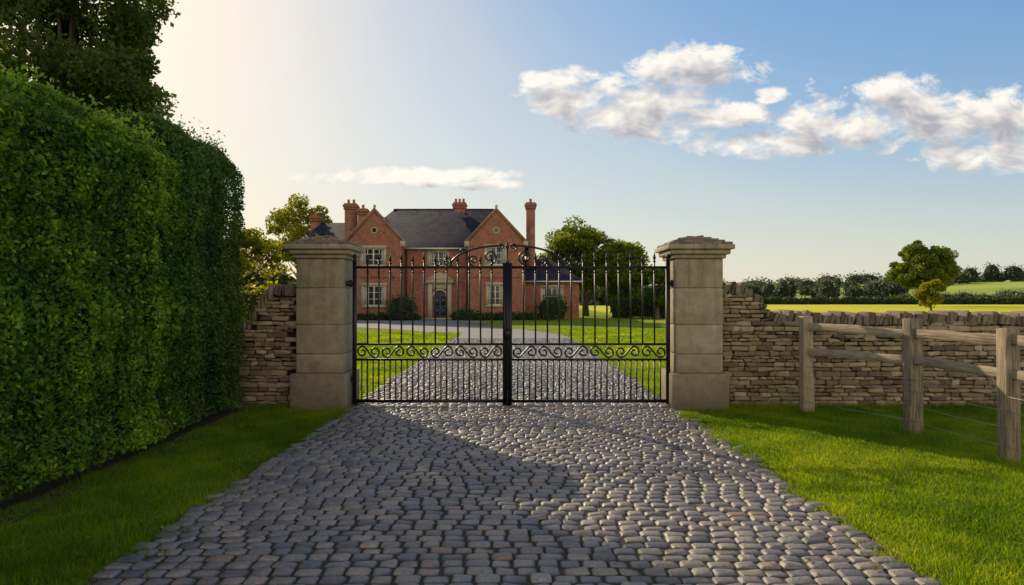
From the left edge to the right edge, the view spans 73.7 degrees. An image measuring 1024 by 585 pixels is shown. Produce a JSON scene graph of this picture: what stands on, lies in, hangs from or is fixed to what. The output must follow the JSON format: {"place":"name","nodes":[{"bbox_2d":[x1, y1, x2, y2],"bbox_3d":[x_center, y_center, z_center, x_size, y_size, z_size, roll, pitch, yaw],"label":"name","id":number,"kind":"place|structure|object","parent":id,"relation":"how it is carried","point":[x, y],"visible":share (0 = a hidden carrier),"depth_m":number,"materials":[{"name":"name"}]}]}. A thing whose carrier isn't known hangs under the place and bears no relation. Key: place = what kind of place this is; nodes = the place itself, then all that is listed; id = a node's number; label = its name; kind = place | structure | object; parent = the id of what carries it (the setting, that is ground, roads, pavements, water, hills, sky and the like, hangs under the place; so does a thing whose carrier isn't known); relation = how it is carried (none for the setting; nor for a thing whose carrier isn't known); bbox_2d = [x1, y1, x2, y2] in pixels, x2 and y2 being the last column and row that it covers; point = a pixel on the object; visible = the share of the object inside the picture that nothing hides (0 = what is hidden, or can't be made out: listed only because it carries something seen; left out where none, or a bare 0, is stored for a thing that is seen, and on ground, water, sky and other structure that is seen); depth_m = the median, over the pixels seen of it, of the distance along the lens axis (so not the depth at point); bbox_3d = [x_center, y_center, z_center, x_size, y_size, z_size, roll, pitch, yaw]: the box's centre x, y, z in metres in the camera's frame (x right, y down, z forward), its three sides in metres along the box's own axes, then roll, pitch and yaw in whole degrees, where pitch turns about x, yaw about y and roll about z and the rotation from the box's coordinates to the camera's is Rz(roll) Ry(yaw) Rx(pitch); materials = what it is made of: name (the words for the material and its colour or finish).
{"place":"outdoors","nodes":[
{"label":"outdoors","id":0,"kind":"place"},
{"bbox_2d":[357,324,568,337],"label":"gravel path","id":1,"kind":"structure","parent":0,"point":[486,332],"depth_m":33.92,"materials":[{"name":"grey gravel"}]},
{"bbox_2d":[38,407,983,583],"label":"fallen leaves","id":2,"kind":"object","parent":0,"point":[657,439],"visible":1,"depth_m":4.93,"materials":[{"name":"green plant"}]},
{"bbox_2d":[0,282,1023,584],"bbox_3d":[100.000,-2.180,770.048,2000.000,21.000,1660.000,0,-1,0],"label":"ground","id":3,"kind":"structure","parent":0,"point":[550,326],"depth_m":34.09,"materials":[{"name":"green plant"}]},
{"bbox_2d":[0,0,180,122],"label":"broadleaf tree","id":4,"kind":"object","parent":3,"relation":"on","point":[117,63],"visible":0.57,"depth_m":22.14,"materials":[{"name":"green plant"}]},
{"bbox_2d":[0,50,188,505],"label":"clipped hedge","id":5,"kind":"object","parent":3,"relation":"on","point":[90,356],"visible":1,"depth_m":5.91,"materials":[{"name":"green plant"}]},
{"bbox_2d":[0,408,256,526],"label":"soil bed","id":6,"kind":"object","parent":3,"relation":"on","point":[225,413],"visible":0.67,"depth_m":6.42,"materials":[{"name":"brown soil"}]},
{"bbox_2d":[67,81,246,430],"bbox_3d":[-4.767,-0.397,8.781,2.120,4.147,2.227,0,-1,0],"label":"clipped hedge","id":7,"kind":"object","parent":3,"relation":"on","point":[209,252],"visible":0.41,"depth_m":8.73,"materials":[{"name":"green plant"}]},
{"bbox_2d":[225,279,279,321],"bbox_3d":[-11.171,0.644,26.998,7.511,2.496,1.781,0,-1,0],"label":"garden hedge","id":8,"kind":"object","parent":3,"relation":"on","point":[251,300],"visible":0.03,"depth_m":26.68,"materials":[{"name":"green plant"}]},
{"bbox_2d":[231,227,287,276],"bbox_3d":[-18.402,-1.285,48.183,5.050,6.880,5.055,0,-1,-30],"label":"broadleaf tree","id":9,"kind":"object","parent":3,"relation":"on","point":[261,249],"visible":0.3,"depth_m":48.04,"materials":[{"name":"green plant"}]},
{"bbox_2d":[223,297,296,407],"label":"courses","id":10,"kind":"object","parent":3,"relation":"on","point":[262,377],"visible":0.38,"depth_m":10.00,"materials":[{"name":"stone"}]},
{"bbox_2d":[224,260,295,292],"bbox_3d":[-18.404,0.041,37.978,14.579,3.972,2.543,0,-1,0],"label":"garden hedge","id":11,"kind":"object","parent":3,"relation":"on","point":[281,277],"visible":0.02,"depth_m":37.70,"materials":[{"name":"green plant"}]},
{"bbox_2d":[237,296,296,403],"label":"stone wall","id":12,"kind":"structure","parent":3,"relation":"on","point":[291,334],"depth_m":10.07,"materials":[{"name":"beige stone"}]},
{"bbox_2d":[223,282,296,333],"bbox_3d":[-4.231,0.240,10.220,2.330,0.788,0.532,0,-1,0],"label":"coping","id":13,"kind":"object","parent":12,"relation":"on","point":[274,291],"visible":0.32,"depth_m":10.01,"materials":[{"name":"stone"}]},
{"bbox_2d":[265,193,332,276],"bbox_3d":[-18.851,-3.337,62.222,7.073,11.192,6.790,0,-1,0],"label":"broadleaf tree","id":14,"kind":"object","parent":3,"relation":"on","point":[291,218],"visible":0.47,"depth_m":60.77,"materials":[{"name":"green plant"}]},
{"bbox_2d":[290,368,358,410],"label":"plinth","id":15,"kind":"structure","parent":3,"relation":"on","point":[315,391],"depth_m":9.75,"materials":[{"name":"stone"}]},
{"bbox_2d":[296,259,352,372],"bbox_3d":[-2.770,0.339,10.167,0.683,1.700,0.680,0,-1,0],"label":"shaft","id":16,"kind":"object","parent":15,"relation":"on","point":[324,318],"visible":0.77,"depth_m":9.83,"materials":[{"name":"stone"}]},
{"bbox_2d":[284,244,364,260],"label":"cornice","id":17,"kind":"structure","parent":16,"relation":"on","point":[324,251],"depth_m":9.75,"materials":[{"name":"stone"}]},
{"bbox_2d":[286,235,362,247],"bbox_3d":[-2.771,-0.751,10.176,0.910,0.194,0.912,0,-1,0],"label":"cap","id":18,"kind":"object","parent":17,"relation":"on","point":[327,239],"visible":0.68,"depth_m":9.81,"materials":[{"name":"stone"}]},
{"bbox_2d":[346,241,672,405],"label":"wrought iron gate","id":19,"kind":"structure","parent":16,"relation":"attached to","point":[507,267],"depth_m":10.00,"materials":[{"name":"black metal"}]},
{"bbox_2d":[357,320,489,323],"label":"gravel forecourt","id":20,"kind":"structure","parent":3,"relation":"on","point":[408,321],"depth_m":47.02,"materials":[{"name":"grey gravel"}]},
{"bbox_2d":[385,292,420,319],"bbox_3d":[-7.937,1.001,49.292,2.796,2.107,2.218,0,-1,0],"label":"round shrub","id":21,"kind":"object","parent":20,"relation":"on","point":[396,308],"visible":0.89,"depth_m":48.75,"materials":[{"name":"green plant"}]},
{"bbox_2d":[309,202,578,318],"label":"walls","id":22,"kind":"structure","parent":3,"relation":"on","point":[361,234],"depth_m":51.04,"materials":[{"name":"red brick"}]},
{"bbox_2d":[314,199,531,214],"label":"chimney pots","id":23,"kind":"object","parent":22,"relation":"on","point":[363,206],"visible":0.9,"depth_m":56.07,"materials":[{"name":"ceramic"}]},
{"bbox_2d":[406,249,467,308],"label":"downpipes","id":24,"kind":"object","parent":22,"relation":"attached to","point":[466,278],"visible":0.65,"depth_m":52.28,"materials":[{"name":"black metal"}]},
{"bbox_2d":[434,291,445,317],"bbox_3d":[-5.530,0.873,52.474,1.000,2.130,0.040,0,-1,0],"label":"front door","id":25,"kind":"structure","parent":22,"relation":"attached to","point":[440,304],"depth_m":52.48,"materials":[{"name":"wood"}]},
{"bbox_2d":[299,209,581,280],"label":"roof","id":26,"kind":"structure","parent":22,"relation":"attached to","point":[431,228],"depth_m":54.98,"materials":[{"name":"tile"}]},
{"bbox_2d":[345,204,563,319],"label":"stone trim","id":27,"kind":"structure","parent":22,"relation":"attached to","point":[440,281],"depth_m":52.03,"materials":[{"name":"stone"}]},
{"bbox_2d":[366,228,557,304],"bbox_3d":[-3.675,-1.921,52.088,15.150,5.850,2.162,0,-1,0],"label":"window glass","id":28,"kind":"object","parent":22,"relation":"attached to","point":[376,253],"visible":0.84,"depth_m":51.17,"materials":[{"name":"clear glass"}]},
{"bbox_2d":[363,248,560,304],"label":"curtains","id":29,"kind":"object","parent":28,"relation":"attached to","point":[431,263],"visible":0.78,"depth_m":51.15,"materials":[{"name":"white fabric"}]},
{"bbox_2d":[362,247,581,305],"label":"window frames","id":30,"kind":"structure","parent":22,"relation":"attached to","point":[438,258],"depth_m":51.10,"materials":[{"name":"white wood"}]},
{"bbox_2d":[357,310,541,319],"bbox_3d":[-5.229,1.674,50.216,14.907,0.814,1.131,0,-1,0],"label":"box hedge","id":31,"kind":"object","parent":3,"relation":"on","point":[486,316],"visible":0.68,"depth_m":50.01,"materials":[{"name":"green plant"}]},
{"bbox_2d":[453,308,476,319],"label":"round shrub","id":32,"kind":"object","parent":3,"relation":"on","point":[463,314],"visible":0.73,"depth_m":49.79,"materials":[{"name":"green plant"}]},
{"bbox_2d":[0,327,1023,584],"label":"lawn grass","id":33,"kind":"structure","parent":3,"relation":"on","point":[928,441],"depth_m":6.12,"materials":[{"name":"green plant"}]},
{"bbox_2d":[532,292,572,319],"bbox_3d":[2.992,0.961,50.467,2.997,2.260,2.532,0,-1,0],"label":"round shrub","id":34,"kind":"object","parent":3,"relation":"on","point":[541,308],"visible":0.91,"depth_m":49.93,"materials":[{"name":"green plant"}]},
{"bbox_2d":[536,215,626,315],"bbox_3d":[6.617,-2.289,61.883,8.302,9.106,7.940,0,-1,-37],"label":"broadleaf tree","id":35,"kind":"object","parent":3,"relation":"on","point":[568,240],"visible":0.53,"depth_m":60.03,"materials":[{"name":"green plant"}]},
{"bbox_2d":[590,240,653,299],"bbox_3d":[9.564,-1.132,58.027,5.780,6.759,5.457,0,-1,0],"label":"broadleaf tree","id":36,"kind":"object","parent":3,"relation":"on","point":[634,249],"visible":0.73,"depth_m":56.73,"materials":[{"name":"green plant"}]},
{"bbox_2d":[608,294,653,317],"bbox_3d":[13.512,1.110,56.010,11.478,2.114,2.066,0,-1,0],"label":"garden hedge","id":37,"kind":"object","parent":3,"relation":"on","point":[625,307],"visible":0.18,"depth_m":55.57,"materials":[{"name":"green plant"}]},
{"bbox_2d":[634,287,664,318],"bbox_3d":[12.549,0.761,53.890,5.740,2.736,2.451,0,-1,12],"label":"garden hedge","id":38,"kind":"object","parent":3,"relation":"on","point":[648,311],"visible":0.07,"depth_m":53.98,"materials":[{"name":"green plant"}]},
{"bbox_2d":[638,269,665,319],"bbox_3d":[11.409,0.057,51.859,3.549,4.254,3.454,0,-1,22],"label":"ornamental tree","id":39,"kind":"object","parent":3,"relation":"on","point":[648,294],"visible":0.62,"depth_m":51.27,"materials":[{"name":"green plant"}]},
{"bbox_2d":[661,368,728,410],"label":"plinth","id":40,"kind":"structure","parent":3,"relation":"on","point":[696,391],"depth_m":9.75,"materials":[{"name":"stone"}]},
{"bbox_2d":[665,259,722,372],"bbox_3d":[2.700,0.339,10.167,0.683,1.700,0.680,0,-1,0],"label":"shaft","id":41,"kind":"object","parent":40,"relation":"on","point":[696,317],"visible":0.88,"depth_m":9.83,"materials":[{"name":"stone"}]},
{"bbox_2d":[655,244,734,260],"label":"cornice","id":42,"kind":"structure","parent":41,"relation":"on","point":[697,251],"depth_m":9.75,"materials":[{"name":"stone"}]},
{"bbox_2d":[657,235,732,247],"bbox_3d":[2.699,-0.750,10.178,0.910,0.189,0.912,0,-1,0],"label":"cap","id":43,"kind":"object","parent":42,"relation":"on","point":[701,239],"visible":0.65,"depth_m":9.81,"materials":[{"name":"stone"}]},
{"bbox_2d":[579,270,1023,304],"bbox_3d":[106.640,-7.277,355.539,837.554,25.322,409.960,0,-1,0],"label":"distant woodland","id":44,"kind":"object","parent":3,"relation":"on","point":[867,277],"visible":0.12,"depth_m":502.93,"materials":[{"name":"green plant"}]},
{"bbox_2d":[722,294,1023,407],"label":"stone wall","id":45,"kind":"structure","parent":3,"relation":"on","point":[828,345],"depth_m":10.07,"materials":[{"name":"brown stone"}]},
{"bbox_2d":[722,281,1023,325],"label":"coping","id":46,"kind":"object","parent":45,"relation":"on","point":[983,318],"visible":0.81,"depth_m":10.01,"materials":[{"name":"stone"}]},
{"bbox_2d":[723,261,1023,298],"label":"distant trees","id":47,"kind":"object","parent":3,"relation":"on","point":[786,287],"visible":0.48,"depth_m":239.93,"materials":[{"name":"green plant"}]},
{"bbox_2d":[760,295,1023,304],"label":"field hedgerow","id":48,"kind":"object","parent":3,"relation":"on","point":[848,299],"visible":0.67,"depth_m":180.95,"materials":[{"name":"green plant"}]},
{"bbox_2d":[799,316,1023,464],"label":"post and rail fence","id":49,"kind":"object","parent":3,"relation":"on","point":[1006,371],"visible":0.84,"depth_m":7.96,"materials":[{"name":"brown wood"}]},
{"bbox_2d":[885,240,963,305],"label":"oak tree","id":50,"kind":"object","parent":3,"relation":"on","point":[911,270],"visible":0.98,"depth_m":139.74,"materials":[{"name":"green plant"}]},
{"bbox_2d":[911,279,946,310],"bbox_3d":[37.966,0.504,61.958,2.767,3.519,2.819,0,-1,0],"label":"sapling tree","id":51,"kind":"object","parent":3,"relation":"on","point":[926,294],"visible":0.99,"depth_m":61.52,"materials":[{"name":"green plant"}]},
{"bbox_2d":[890,288,1023,298],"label":"field bushes","id":52,"kind":"object","parent":3,"relation":"on","point":[1002,293],"visible":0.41,"depth_m":204.48,"materials":[{"name":"green plant"}]},
{"bbox_2d":[0,0,1023,286],"label":"sky","id":53,"kind":"structure","parent":0,"point":[812,138],"materials":[{"name":"blue"}]},
{"bbox_2d":[83,338,941,584],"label":"cobblestone driveway","id":54,"kind":"structure","parent":0,"point":[512,494],"depth_m":5.13,"materials":[{"name":"grey stone"}]}
]}

